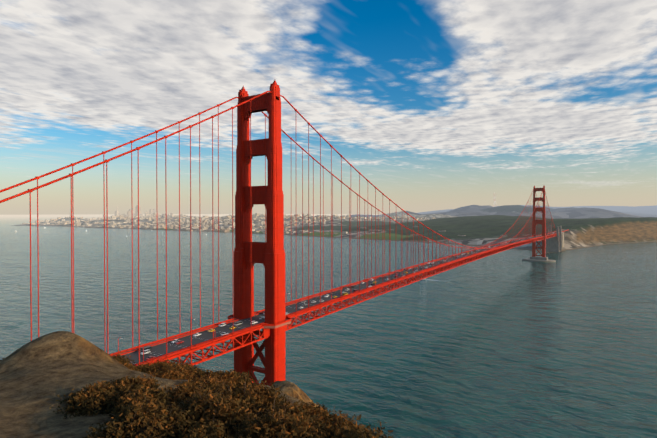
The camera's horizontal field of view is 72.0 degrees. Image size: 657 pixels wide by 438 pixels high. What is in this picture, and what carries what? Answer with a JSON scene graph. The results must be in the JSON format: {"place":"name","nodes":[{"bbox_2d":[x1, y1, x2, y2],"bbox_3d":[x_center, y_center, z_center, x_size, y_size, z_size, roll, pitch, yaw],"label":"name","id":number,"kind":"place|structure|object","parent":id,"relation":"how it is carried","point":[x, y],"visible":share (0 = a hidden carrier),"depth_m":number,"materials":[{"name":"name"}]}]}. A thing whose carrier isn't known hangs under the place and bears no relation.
{"place":"outdoors","nodes":[
{"label":"outdoors","id":0,"kind":"place"},
{"bbox_2d":[0,331,364,437],"bbox_3d":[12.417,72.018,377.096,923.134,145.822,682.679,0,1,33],"label":"headland","id":1,"kind":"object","parent":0,"point":[38,375],"depth_m":20.98,"materials":[{"name":"brown stone"}]},
{"bbox_2d":[0,352,395,437],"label":"shrubs","id":2,"kind":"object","parent":1,"relation":"on","point":[222,404],"depth_m":16.44,"materials":[{"name":"brown plant"}]},
{"bbox_2d":[234,80,285,385],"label":"tower","id":3,"kind":"structure","parent":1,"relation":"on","point":[269,254],"depth_m":294.90,"materials":[{"name":"red metal"}]},
{"bbox_2d":[0,214,656,437],"bbox_3d":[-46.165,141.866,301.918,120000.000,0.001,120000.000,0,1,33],"label":"bay water","id":4,"kind":"structure","parent":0,"point":[509,343],"depth_m":614.81,"materials":[{"name":"teal liquid"}]},
{"bbox_2d":[522,186,555,261],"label":"tower","id":5,"kind":"structure","parent":4,"relation":"on","point":[534,257],"depth_m":1375.50,"materials":[{"name":"red metal"}]},
{"bbox_2d":[0,0,656,214],"label":"sky","id":6,"kind":"structure","parent":0,"point":[438,104],"materials":[{"name":"white"}]},
{"bbox_2d":[11,212,656,251],"bbox_3d":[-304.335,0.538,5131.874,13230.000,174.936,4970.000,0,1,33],"label":"peninsula ground","id":7,"kind":"structure","parent":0,"point":[485,230],"depth_m":2651.14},
{"bbox_2d":[22,205,506,235],"bbox_3d":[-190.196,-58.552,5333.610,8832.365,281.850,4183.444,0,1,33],"label":"city buildings","id":8,"kind":"structure","parent":7,"relation":"on","point":[151,214],"depth_m":4861.26,"materials":[{"name":"white concrete"}]},
{"bbox_2d":[546,226,568,252],"bbox_3d":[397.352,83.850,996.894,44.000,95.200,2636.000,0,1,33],"label":"concrete pylon","id":9,"kind":"object","parent":7,"relation":"on","point":[555,244],"visible":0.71,"depth_m":1678.58,"materials":[{"name":"concrete"}]},
{"bbox_2d":[0,91,556,364],"bbox_3d":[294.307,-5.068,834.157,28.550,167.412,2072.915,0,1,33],"label":"suspension cables","id":10,"kind":"object","parent":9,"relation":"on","point":[528,228],"visible":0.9,"depth_m":272.94,"materials":[{"name":"red metal"}]},
{"bbox_2d":[110,233,556,365],"bbox_3d":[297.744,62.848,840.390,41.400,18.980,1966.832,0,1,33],"label":"bridge deck","id":11,"kind":"structure","parent":10,"relation":"hanging from","point":[203,340],"depth_m":315.78,"materials":[{"name":"metal"}]},
{"bbox_2d":[140,349,150,354],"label":"car","id":12,"kind":"object","parent":11,"relation":"on","point":[148,351],"visible":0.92,"depth_m":229.90,"materials":[{"name":"paint"}]},
{"bbox_2d":[140,346,151,351],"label":"car","id":13,"kind":"object","parent":11,"relation":"on","point":[147,347],"visible":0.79,"depth_m":234.05,"materials":[{"name":"paint"}]},
{"bbox_2d":[118,232,551,362],"bbox_3d":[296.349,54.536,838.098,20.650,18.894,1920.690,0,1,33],"label":"lampposts","id":14,"kind":"object","parent":11,"relation":"on","point":[305,295],"visible":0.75,"depth_m":342.29,"materials":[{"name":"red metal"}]},
{"bbox_2d":[340,205,656,218],"bbox_3d":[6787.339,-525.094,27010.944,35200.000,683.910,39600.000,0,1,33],"label":"hills","id":15,"kind":"structure","parent":0,"point":[576,212],"depth_m":7133.46,"materials":[{"name":"grey"}]}
]}

